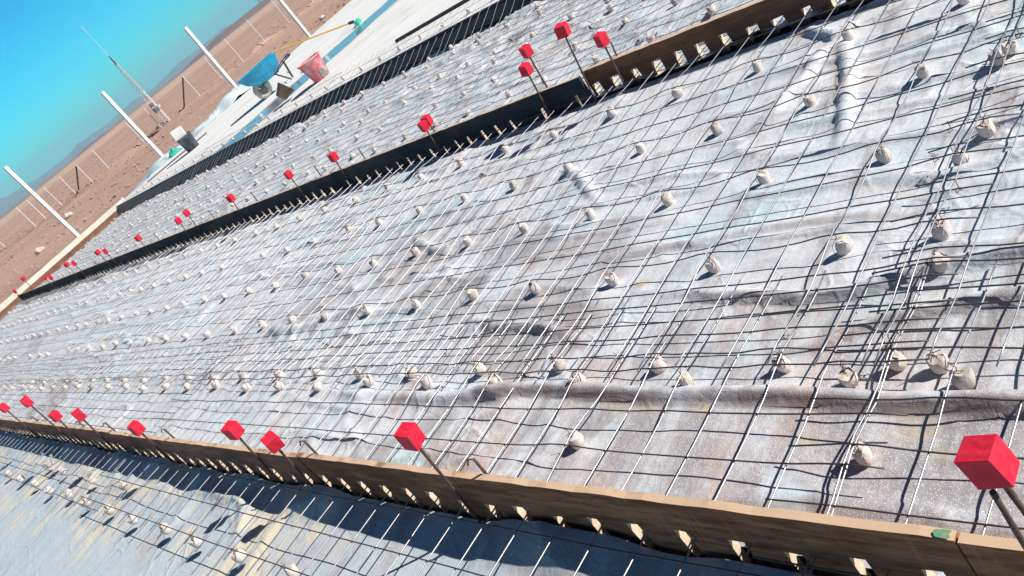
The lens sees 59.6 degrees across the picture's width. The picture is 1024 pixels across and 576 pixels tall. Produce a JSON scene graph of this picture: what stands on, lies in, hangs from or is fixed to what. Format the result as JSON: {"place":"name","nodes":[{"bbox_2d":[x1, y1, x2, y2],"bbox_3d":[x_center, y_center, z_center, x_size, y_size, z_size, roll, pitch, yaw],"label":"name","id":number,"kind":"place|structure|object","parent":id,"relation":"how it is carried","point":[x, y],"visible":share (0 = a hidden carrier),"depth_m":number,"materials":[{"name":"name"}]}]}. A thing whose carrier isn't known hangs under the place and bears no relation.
{"place":"outdoors","nodes":[
{"label":"outdoors","id":0,"kind":"place"},
{"bbox_2d":[0,25,229,215],"bbox_3d":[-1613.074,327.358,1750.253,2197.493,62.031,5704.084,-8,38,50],"label":"mountains","id":1,"kind":"structure","parent":0,"point":[8,202],"depth_m":2575.88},
{"bbox_2d":[0,0,261,197],"label":"sky","id":2,"kind":"structure","parent":0,"point":[53,74],"materials":[{"name":"blue"}]},
{"bbox_2d":[7,0,270,212],"bbox_3d":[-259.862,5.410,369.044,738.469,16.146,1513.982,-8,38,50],"label":"hills","id":3,"kind":"structure","parent":0,"point":[227,31],"depth_m":540.81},
{"bbox_2d":[0,0,876,575],"bbox_3d":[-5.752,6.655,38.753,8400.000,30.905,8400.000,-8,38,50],"label":"ground","id":4,"kind":"structure","parent":0,"point":[120,142],"depth_m":37.59,"materials":[{"name":"soil"}]},
{"bbox_2d":[0,417,37,437],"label":"form board","id":5,"kind":"object","parent":4,"relation":"on","point":[11,423],"visible":0.66,"depth_m":7.97,"materials":[{"name":"brown wood"}]},
{"bbox_2d":[3,166,79,236],"bbox_3d":[-10.357,-1.796,19.937,0.081,2.370,0.080,-8,38,50],"label":"white post","id":6,"kind":"object","parent":4,"relation":"on","point":[25,186],"visible":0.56,"depth_m":19.84,"materials":[{"name":"metal"}]},
{"bbox_2d":[17,278,70,299],"bbox_3d":[-8.287,0.050,15.771,3.538,0.183,0.020,-8,38,50],"label":"form board","id":7,"kind":"object","parent":4,"relation":"on","point":[32,293],"visible":0.82,"depth_m":15.55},
{"bbox_2d":[0,209,121,320],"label":"end board","id":8,"kind":"object","parent":4,"relation":"on","point":[68,255],"visible":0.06,"depth_m":17.99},
{"bbox_2d":[0,198,124,311],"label":"end beam","id":9,"kind":"structure","parent":8,"relation":"on","point":[58,257],"depth_m":17.95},
{"bbox_2d":[22,420,129,452],"bbox_3d":[-3.229,1.079,6.551,2.542,0.232,0.022,-8,38,50],"label":"form board","id":10,"kind":"object","parent":4,"relation":"on","point":[85,434],"visible":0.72,"depth_m":6.30,"materials":[{"name":"brown wood"}]},
{"bbox_2d":[63,256,126,284],"bbox_3d":[-6.213,-0.236,13.253,2.988,0.186,0.020,-8,38,50],"label":"form board","id":11,"kind":"object","parent":4,"relation":"on","point":[89,271],"visible":0.73,"depth_m":13.09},
{"bbox_2d":[82,27,170,123],"bbox_3d":[-15.612,-8.580,36.313,0.304,4.905,0.385,-8,38,50],"label":"lattice mast","id":12,"kind":"object","parent":4,"relation":"on","point":[156,109],"visible":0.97,"depth_m":36.70,"materials":[{"name":"metal"}]},
{"bbox_2d":[100,91,163,156],"bbox_3d":[-8.903,-3.731,21.345,0.080,2.360,0.081,-8,38,50],"label":"white post","id":13,"kind":"object","parent":4,"relation":"on","point":[132,124],"visible":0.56,"depth_m":21.22,"materials":[{"name":"metal"}]},
{"bbox_2d":[134,145,182,189],"bbox_3d":[-8.185,-3.080,21.216,2.450,0.263,1.504,-8,38,50],"label":"plastic film","id":14,"kind":"object","parent":4,"relation":"on","point":[161,161],"visible":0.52,"depth_m":20.69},
{"bbox_2d":[118,224,209,264],"bbox_3d":[-4.309,-0.499,10.949,2.988,0.185,0.020,-8,38,50],"label":"form board","id":15,"kind":"object","parent":4,"relation":"on","point":[168,241],"visible":0.82,"depth_m":10.76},
{"bbox_2d":[0,0,344,295],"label":"desert stones","id":16,"kind":"object","parent":4,"relation":"on","point":[113,196],"visible":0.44,"depth_m":32.03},
{"bbox_2d":[184,27,243,94],"bbox_3d":[-7.485,-5.641,22.749,0.081,2.360,0.081,-8,37,50],"label":"white post","id":17,"kind":"object","parent":4,"relation":"on","point":[209,56],"visible":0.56,"depth_m":22.61,"materials":[{"name":"metal"}]},
{"bbox_2d":[109,431,326,485],"bbox_3d":[-1.604,0.858,4.579,2.572,0.229,0.022,-8,38,50],"label":"form board","id":18,"kind":"object","parent":4,"relation":"on","point":[241,458],"visible":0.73,"depth_m":4.27,"materials":[{"name":"brown wood"}]},
{"bbox_2d":[191,84,252,136],"bbox_3d":[-7.082,-4.479,21.979,2.012,0.397,2.740,-8,38,50],"label":"plastic film","id":19,"kind":"object","parent":4,"relation":"on","point":[228,100],"visible":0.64,"depth_m":21.36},
{"bbox_2d":[200,173,343,235],"bbox_3d":[-2.406,-0.764,8.646,2.988,0.184,0.020,-8,38,50],"label":"form board","id":20,"kind":"object","parent":4,"relation":"on","point":[319,187],"visible":0.81,"depth_m":8.38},
{"bbox_2d":[278,0,310,37],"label":"white post","id":21,"kind":"object","parent":4,"relation":"on","point":[294,17],"visible":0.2,"depth_m":24.22,"materials":[{"name":"metal"}]},
{"bbox_2d":[123,0,498,201],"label":"slab","id":22,"kind":"structure","parent":4,"relation":"on","point":[384,25],"depth_m":14.85,"materials":[{"name":"concrete"}]},
{"bbox_2d":[176,131,198,152],"bbox_3d":[-6.490,-2.920,17.914,0.351,0.320,0.350,-8,38,50],"label":"black bucket","id":23,"kind":"object","parent":22,"relation":"on","point":[188,142],"visible":0.83,"depth_m":17.80,"materials":[{"name":"plastic"}]},
{"bbox_2d":[170,126,185,142],"bbox_3d":[-6.639,-3.066,17.807,0.240,0.220,0.170,-35,26,-7],"label":"pale block","id":24,"kind":"object","parent":23,"relation":"on","point":[178,133],"depth_m":17.73,"materials":[{"name":"white plastic"}]},
{"bbox_2d":[237,51,293,98],"bbox_3d":[-4.456,-3.902,16.418,1.078,0.570,0.533,-40,23,-4],"label":"wheelbarrow","id":25,"kind":"object","parent":22,"relation":"on","point":[260,74],"visible":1,"depth_m":16.22,"materials":[{"name":"blue paint"}]},
{"bbox_2d":[276,82,293,99],"bbox_3d":[-3.528,-3.062,13.795,0.282,0.281,0.254,-34,24,10],"label":"rubber basket","id":26,"kind":"object","parent":22,"relation":"on","point":[284,92],"visible":1,"depth_m":13.71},
{"bbox_2d":[297,51,328,82],"bbox_3d":[-2.934,-3.262,13.315,0.416,0.335,0.417,-8,38,50],"label":"bucket","id":27,"kind":"object","parent":22,"relation":"on","point":[313,68],"visible":1,"depth_m":13.20,"materials":[{"name":"red plastic"}]},
{"bbox_2d":[271,18,361,52],"bbox_3d":[-3.602,-4.650,16.511,1.662,0.577,0.365,-36,23,6],"label":"broom","id":28,"kind":"object","parent":22,"relation":"on","point":[357,21],"visible":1,"depth_m":16.42,"materials":[{"name":"wood"}]},
{"bbox_2d":[116,0,532,212],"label":"edge strip","id":29,"kind":"object","parent":22,"relation":"attached to","point":[498,11],"visible":0.84,"depth_m":11.08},
{"bbox_2d":[395,0,468,42],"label":"straightedge","id":30,"kind":"object","parent":22,"relation":"on","point":[448,10],"visible":1,"depth_m":10.69,"materials":[{"name":"black metal"}]},
{"bbox_2d":[0,430,813,575],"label":"plastic sheet","id":31,"kind":"object","parent":4,"relation":"on","point":[42,533],"visible":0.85,"depth_m":3.88,"materials":[{"name":"plastic"}]},
{"bbox_2d":[0,403,39,437],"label":"marker stake","id":32,"kind":"object","parent":31,"relation":"on","point":[4,408],"visible":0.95,"depth_m":7.21,"materials":[{"name":"red paint"}]},
{"bbox_2d":[19,395,76,444],"bbox_3d":[-3.301,0.984,6.427,0.136,0.574,0.056,-8,38,50],"label":"marker stake","id":33,"kind":"object","parent":31,"relation":"on","point":[26,401],"visible":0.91,"depth_m":6.30,"materials":[{"name":"red paint"}]},
{"bbox_2d":[48,410,86,446],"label":"marker stake","id":34,"kind":"object","parent":31,"relation":"on","point":[55,415],"visible":0.86,"depth_m":6.13,"materials":[{"name":"red paint"}]},
{"bbox_2d":[71,408,116,451],"bbox_3d":[-2.613,0.927,5.678,0.057,0.453,0.125,-50,26,-24],"label":"marker stake","id":35,"kind":"object","parent":31,"relation":"on","point":[78,414],"visible":0.89,"depth_m":5.57,"materials":[{"name":"red paint"}]},
{"bbox_2d":[127,420,173,462],"bbox_3d":[-1.936,0.868,4.863,0.126,0.400,0.058,-14,33,44],"label":"marker stake","id":36,"kind":"object","parent":31,"relation":"on","point":[136,428],"visible":0.92,"depth_m":4.77,"materials":[{"name":"red paint"}]},
{"bbox_2d":[155,522,171,534],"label":"concrete spacer","id":37,"kind":"object","parent":31,"relation":"on","point":[167,531],"visible":0.92,"depth_m":4.22,"materials":[{"name":"concrete"}]},
{"bbox_2d":[186,532,202,547],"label":"concrete spacer","id":38,"kind":"object","parent":31,"relation":"on","point":[194,542],"visible":0.86,"depth_m":3.90,"materials":[{"name":"concrete"}]},
{"bbox_2d":[228,548,246,563],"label":"concrete spacer","id":39,"kind":"object","parent":31,"relation":"on","point":[237,557],"visible":0.83,"depth_m":3.55,"materials":[{"name":"concrete"}]},
{"bbox_2d":[220,420,282,484],"bbox_3d":[-1.085,0.731,3.823,0.130,0.434,0.057,-18,31,40],"label":"marker stake","id":40,"kind":"object","parent":31,"relation":"on","point":[232,430],"visible":0.96,"depth_m":3.73,"materials":[{"name":"red paint"}]},
{"bbox_2d":[260,430,312,486],"bbox_3d":[-0.858,0.713,3.569,0.058,0.400,0.150,-48,25,-20],"label":"marker stake","id":41,"kind":"object","parent":31,"relation":"on","point":[271,441],"visible":0.84,"depth_m":3.46,"materials":[{"name":"red paint"}]},
{"bbox_2d":[280,562,299,575],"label":"concrete spacer","id":42,"kind":"object","parent":31,"relation":"on","point":[290,572],"visible":0.94,"depth_m":3.19,"materials":[{"name":"concrete"}]},
{"bbox_2d":[393,422,480,521],"bbox_3d":[-0.195,0.588,2.693,0.138,0.504,0.055,-14,34,45],"label":"marker stake","id":43,"kind":"object","parent":31,"relation":"on","point":[410,436],"visible":0.96,"depth_m":2.58,"materials":[{"name":"red paint"}]},
{"bbox_2d":[954,434,1023,515],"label":"marker stake","id":44,"kind":"object","parent":31,"relation":"on","point":[986,461],"visible":1,"depth_m":1.33,"materials":[{"name":"red paint"}]},
{"bbox_2d":[989,489,1023,549],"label":"steel pin","id":45,"kind":"object","parent":31,"relation":"on","point":[1011,523],"visible":1,"depth_m":1.36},
{"bbox_2d":[37,0,849,286],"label":"plastic sheet","id":46,"kind":"object","parent":4,"relation":"on","point":[702,13],"visible":0.59,"depth_m":8.24,"materials":[{"name":"plastic"}]},
{"bbox_2d":[40,148,206,283],"bbox_3d":[-7.289,-1.128,16.287,4.688,0.222,2.988,-8,38,50],"label":"wire mat","id":47,"kind":"object","parent":46,"relation":"on","point":[109,235],"visible":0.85,"depth_m":16.16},
{"bbox_2d":[100,73,339,262],"bbox_3d":[-4.448,-1.528,12.834,4.860,0.231,2.987,-8,38,50],"label":"wire mat","id":48,"kind":"object","parent":46,"relation":"on","point":[168,200],"visible":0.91,"depth_m":12.71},
{"bbox_2d":[208,0,551,220],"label":"wire mat","id":49,"kind":"object","parent":46,"relation":"on","point":[335,124],"visible":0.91,"depth_m":9.15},
{"bbox_2d":[518,44,547,87],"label":"marker stake","id":50,"kind":"object","parent":46,"relation":"on","point":[526,51],"visible":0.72,"depth_m":5.27,"materials":[{"name":"red paint"}]},
{"bbox_2d":[426,0,756,132],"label":"wire mat","id":51,"kind":"object","parent":46,"relation":"on","point":[571,45],"visible":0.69,"depth_m":6.42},
{"bbox_2d":[581,0,868,97],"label":"form board","id":52,"kind":"object","parent":46,"relation":"on","point":[735,24],"visible":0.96,"depth_m":4.56,"materials":[{"name":"wood"}]},
{"bbox_2d":[331,75,596,188],"bbox_3d":[-0.506,-1.028,6.346,2.978,0.185,0.020,-8,38,50],"label":"form board","id":53,"kind":"object","parent":4,"relation":"on","point":[553,97],"visible":0.82,"depth_m":6.02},
{"bbox_2d":[0,0,1023,575],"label":"plastic sheet","id":54,"kind":"object","parent":4,"relation":"on","point":[948,490],"visible":0.69,"depth_m":3.26,"materials":[{"name":"plastic"}]},
{"bbox_2d":[0,358,63,416],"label":"wire mat","id":55,"kind":"object","parent":54,"relation":"on","point":[20,381],"visible":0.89,"depth_m":9.75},
{"bbox_2d":[0,262,98,349],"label":"wire mat","id":56,"kind":"object","parent":54,"relation":"on","point":[20,310],"visible":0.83,"depth_m":14.63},
{"bbox_2d":[0,218,207,384],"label":"wire mat","id":57,"kind":"object","parent":54,"relation":"on","point":[60,320],"visible":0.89,"depth_m":11.01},
{"bbox_2d":[0,338,239,507],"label":"wire mat","id":58,"kind":"object","parent":54,"relation":"on","point":[95,415],"visible":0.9,"depth_m":6.58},
{"bbox_2d":[0,67,362,390],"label":"distant spacers","id":59,"kind":"object","parent":54,"relation":"on","point":[165,231],"visible":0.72,"depth_m":13.14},
{"bbox_2d":[33,136,415,384],"bbox_3d":[-2.799,-0.112,8.082,4.851,0.036,2.649,-8,38,50],"label":"wire mat","id":60,"kind":"object","parent":54,"relation":"on","point":[181,297],"visible":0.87,"depth_m":7.57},
{"bbox_2d":[283,170,309,201],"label":"marker stake","id":61,"kind":"object","parent":54,"relation":"on","point":[288,174],"visible":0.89,"depth_m":7.77,"materials":[{"name":"red paint"}]},
{"bbox_2d":[311,379,323,391],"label":"concrete spacer","id":62,"kind":"object","parent":54,"relation":"on","point":[318,386],"visible":1,"depth_m":4.36,"materials":[{"name":"concrete"}]},
{"bbox_2d":[327,152,351,186],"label":"marker stake","id":63,"kind":"object","parent":54,"relation":"on","point":[332,156],"visible":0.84,"depth_m":7.20,"materials":[{"name":"red paint"}]},
{"bbox_2d":[359,372,374,386],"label":"concrete spacer","id":64,"kind":"object","parent":54,"relation":"on","point":[368,381],"visible":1,"depth_m":4.01,"materials":[{"name":"concrete"}]},
{"bbox_2d":[404,364,417,378],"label":"concrete spacer","id":65,"kind":"object","parent":54,"relation":"on","point":[412,369],"visible":0.86,"depth_m":3.83,"materials":[{"name":"concrete"}]},
{"bbox_2d":[415,374,432,388],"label":"concrete spacer","id":66,"kind":"object","parent":54,"relation":"on","point":[426,381],"visible":1,"depth_m":3.65,"materials":[{"name":"concrete"}]},
{"bbox_2d":[417,120,442,155],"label":"marker stake","id":67,"kind":"object","parent":54,"relation":"on","point":[423,125],"visible":0.82,"depth_m":6.22,"materials":[{"name":"red paint"}]},
{"bbox_2d":[465,284,477,300],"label":"concrete spacer","id":68,"kind":"object","parent":54,"relation":"on","point":[472,294],"visible":0.96,"depth_m":4.05,"materials":[{"name":"concrete"}]},
{"bbox_2d":[473,357,485,375],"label":"concrete spacer","id":69,"kind":"object","parent":54,"relation":"on","point":[480,367],"visible":0.82,"depth_m":3.47,"materials":[{"name":"concrete"}]},
{"bbox_2d":[487,368,502,384],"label":"concrete spacer","id":70,"kind":"object","parent":54,"relation":"on","point":[495,378],"visible":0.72,"depth_m":3.31,"materials":[{"name":"concrete"}]},
{"bbox_2d":[81,260,957,575],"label":"wire mat","id":71,"kind":"object","parent":54,"relation":"on","point":[817,290],"visible":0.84,"depth_m":3.03,"materials":[{"name":"metal"}]},
{"bbox_2d":[526,280,540,294],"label":"concrete spacer","id":72,"kind":"object","parent":54,"relation":"on","point":[534,288],"visible":1,"depth_m":3.70,"materials":[{"name":"concrete"}]},
{"bbox_2d":[518,62,551,117],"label":"marker stake","id":73,"kind":"object","parent":54,"relation":"on","point":[525,69],"visible":0.94,"depth_m":5.27,"materials":[{"name":"red paint"}]},
{"bbox_2d":[551,353,565,372],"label":"concrete spacer","id":74,"kind":"object","parent":54,"relation":"on","point":[559,364],"visible":0.84,"depth_m":3.12,"materials":[{"name":"concrete"}]},
{"bbox_2d":[563,428,583,449],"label":"concrete spacer","id":75,"kind":"object","parent":54,"relation":"on","point":[576,438],"visible":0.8,"depth_m":2.73,"materials":[{"name":"concrete"}]},
{"bbox_2d":[554,21,595,101],"bbox_3d":[0.397,-1.239,5.059,0.140,0.578,0.071,-22,28,34],"label":"marker stake","id":76,"kind":"object","parent":54,"relation":"on","point":[562,30],"visible":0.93,"depth_m":4.93,"materials":[{"name":"red paint"}]},
{"bbox_2d":[567,370,585,383],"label":"concrete spacer","id":77,"kind":"object","parent":54,"relation":"on","point":[580,377],"visible":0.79,"depth_m":2.97,"materials":[{"name":"concrete"}]},
{"bbox_2d":[582,205,595,220],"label":"concrete spacer","id":78,"kind":"object","parent":54,"relation":"on","point":[590,214],"visible":1,"depth_m":3.94,"materials":[{"name":"concrete"}]},
{"bbox_2d":[192,0,1023,381],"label":"wire mat","id":79,"kind":"object","parent":54,"relation":"on","point":[958,188],"visible":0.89,"depth_m":3.67,"materials":[{"name":"metal"}]},
{"bbox_2d":[593,31,627,89],"bbox_3d":[0.580,-1.211,4.909,0.058,0.445,0.096,-47,25,-19],"label":"marker stake","id":80,"kind":"object","parent":54,"relation":"on","point":[601,39],"visible":0.91,"depth_m":4.81,"materials":[{"name":"red paint"}]},
{"bbox_2d":[603,267,618,286],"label":"concrete spacer","id":81,"kind":"object","parent":54,"relation":"on","point":[611,279],"visible":1,"depth_m":3.35,"materials":[{"name":"concrete"}]},
{"bbox_2d":[648,351,666,373],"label":"concrete spacer","id":82,"kind":"object","parent":54,"relation":"on","point":[659,361],"visible":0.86,"depth_m":2.77,"materials":[{"name":"concrete"}]},
{"bbox_2d":[661,190,673,206],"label":"concrete spacer","id":83,"kind":"object","parent":54,"relation":"on","point":[667,199],"visible":1,"depth_m":3.60,"materials":[{"name":"concrete"}]},
{"bbox_2d":[672,86,682,98],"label":"concrete spacer","id":84,"kind":"object","parent":54,"relation":"on","point":[677,92],"visible":0.94,"depth_m":4.42,"materials":[{"name":"concrete"}]},
{"bbox_2d":[676,367,693,385],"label":"concrete spacer","id":85,"kind":"object","parent":54,"relation":"on","point":[686,378],"visible":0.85,"depth_m":2.60,"materials":[{"name":"concrete"}]},
{"bbox_2d":[705,254,721,273],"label":"concrete spacer","id":86,"kind":"object","parent":54,"relation":"on","point":[712,265],"visible":1,"depth_m":3.00,"materials":[{"name":"concrete"}]},
{"bbox_2d":[710,119,722,135],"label":"concrete spacer","id":87,"kind":"object","parent":54,"relation":"on","point":[716,128],"visible":1,"depth_m":3.82,"materials":[{"name":"concrete"}]},
{"bbox_2d":[751,58,761,72],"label":"concrete spacer","id":88,"kind":"object","parent":54,"relation":"on","point":[757,66],"visible":0.99,"depth_m":4.06,"materials":[{"name":"concrete"}]},
{"bbox_2d":[756,168,770,184],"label":"concrete spacer","id":89,"kind":"object","parent":54,"relation":"on","point":[763,176],"visible":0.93,"depth_m":3.24,"materials":[{"name":"concrete"}]},
{"bbox_2d":[771,346,792,372],"bbox_3d":[0.728,0.198,2.426,0.044,0.084,0.051,-36,23,6],"label":"concrete spacer","id":90,"kind":"object","parent":54,"relation":"on","point":[784,368],"visible":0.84,"depth_m":2.41,"materials":[{"name":"concrete"}]},
{"bbox_2d":[803,93,816,107],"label":"concrete spacer","id":91,"kind":"object","parent":54,"relation":"on","point":[809,100],"visible":0.94,"depth_m":3.47,"materials":[{"name":"concrete"}]},
{"bbox_2d":[828,231,853,255],"bbox_3d":[0.976,-0.134,2.646,0.050,0.084,0.052,-4,41,53],"label":"concrete spacer","id":92,"kind":"object","parent":54,"relation":"on","point":[844,244],"visible":1,"depth_m":2.64,"materials":[{"name":"concrete"}]},
{"bbox_2d":[839,26,853,40],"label":"concrete spacer","id":93,"kind":"object","parent":54,"relation":"on","point":[847,35],"visible":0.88,"depth_m":3.72,"materials":[{"name":"concrete"}]},
{"bbox_2d":[837,359,858,387],"bbox_3d":[0.835,0.218,2.229,0.049,0.083,0.049,-42,23,-8],"label":"concrete spacer","id":94,"kind":"object","parent":54,"relation":"on","point":[847,377],"visible":0.97,"depth_m":2.22,"materials":[{"name":"concrete"}]},
{"bbox_2d":[850,436,872,465],"bbox_3d":[0.787,0.368,2.022,0.039,0.081,0.049,-25,27,30],"label":"concrete spacer","id":95,"kind":"object","parent":54,"relation":"on","point":[862,455],"visible":0.86,"depth_m":2.01,"materials":[{"name":"concrete"}]},
{"bbox_2d":[875,143,891,163],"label":"concrete spacer","id":96,"kind":"object","parent":54,"relation":"on","point":[883,154],"visible":0.95,"depth_m":2.88,"materials":[{"name":"concrete"}]},
{"bbox_2d":[752,254,1023,575],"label":"wire mat","id":97,"kind":"object","parent":54,"relation":"on","point":[929,451],"visible":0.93,"depth_m":1.99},
{"bbox_2d":[884,344,906,370],"bbox_3d":[0.933,0.167,2.181,0.055,0.083,0.044,-47,25,-19],"label":"concrete spacer","id":98,"kind":"object","parent":54,"relation":"on","point":[897,366],"visible":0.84,"depth_m":2.17,"materials":[{"name":"concrete"}]},
{"bbox_2d":[912,61,929,78],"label":"concrete spacer","id":99,"kind":"object","parent":54,"relation":"on","point":[923,72],"visible":0.91,"depth_m":3.12,"materials":[{"name":"concrete"}]},
{"bbox_2d":[843,0,1023,366],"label":"wire mat","id":100,"kind":"object","parent":54,"relation":"on","point":[1011,327],"visible":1,"depth_m":2.36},
{"bbox_2d":[924,349,949,374],"bbox_3d":[0.993,0.166,2.092,0.047,0.082,0.049,-22,28,34],"label":"concrete spacer","id":101,"kind":"object","parent":54,"relation":"on","point":[937,363],"visible":0.84,"depth_m":2.08,"materials":[{"name":"concrete"}]},
{"bbox_2d":[930,247,948,272],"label":"concrete spacer","id":102,"kind":"object","parent":54,"relation":"on","point":[941,267],"visible":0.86,"depth_m":2.32,"materials":[{"name":"concrete"}]},
{"bbox_2d":[929,215,951,241],"bbox_3d":[1.158,-0.164,2.424,0.052,0.083,0.049,-49,25,-22],"label":"concrete spacer","id":103,"kind":"object","parent":54,"relation":"on","point":[942,231],"visible":0.9,"depth_m":2.41,"materials":[{"name":"concrete"}]},
{"bbox_2d":[944,362,975,389],"bbox_3d":[1.005,0.195,2.005,0.055,0.083,0.044,-26,26,27],"label":"concrete spacer","id":104,"kind":"object","parent":54,"relation":"on","point":[963,378],"visible":0.92,"depth_m":1.99,"materials":[{"name":"concrete"}]},
{"bbox_2d":[950,142,969,165],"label":"concrete spacer","id":105,"kind":"object","parent":54,"relation":"on","point":[956,158],"visible":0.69,"depth_m":2.61,"materials":[{"name":"concrete"}]},
{"bbox_2d":[975,113,995,137],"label":"concrete spacer","id":106,"kind":"object","parent":54,"relation":"on","point":[985,128],"visible":0.99,"depth_m":2.64,"materials":[{"name":"concrete"}]},
{"bbox_2d":[988,48,1005,67],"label":"concrete spacer","id":107,"kind":"object","parent":54,"relation":"on","point":[999,53],"visible":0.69,"depth_m":2.89,"materials":[{"name":"concrete"}]},
{"bbox_2d":[1000,32,1018,56],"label":"concrete spacer","id":108,"kind":"object","parent":54,"relation":"on","point":[1013,48],"visible":0.86,"depth_m":2.90,"materials":[{"name":"concrete"}]},
{"bbox_2d":[297,452,977,575],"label":"form board","id":109,"kind":"object","parent":4,"relation":"on","point":[715,528],"visible":0.87,"depth_m":2.12,"materials":[{"name":"brown wood"}]},
{"bbox_2d":[957,532,1023,575],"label":"form board","id":110,"kind":"object","parent":4,"relation":"on","point":[985,555],"visible":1,"depth_m":1.54,"materials":[{"name":"brown wood"}]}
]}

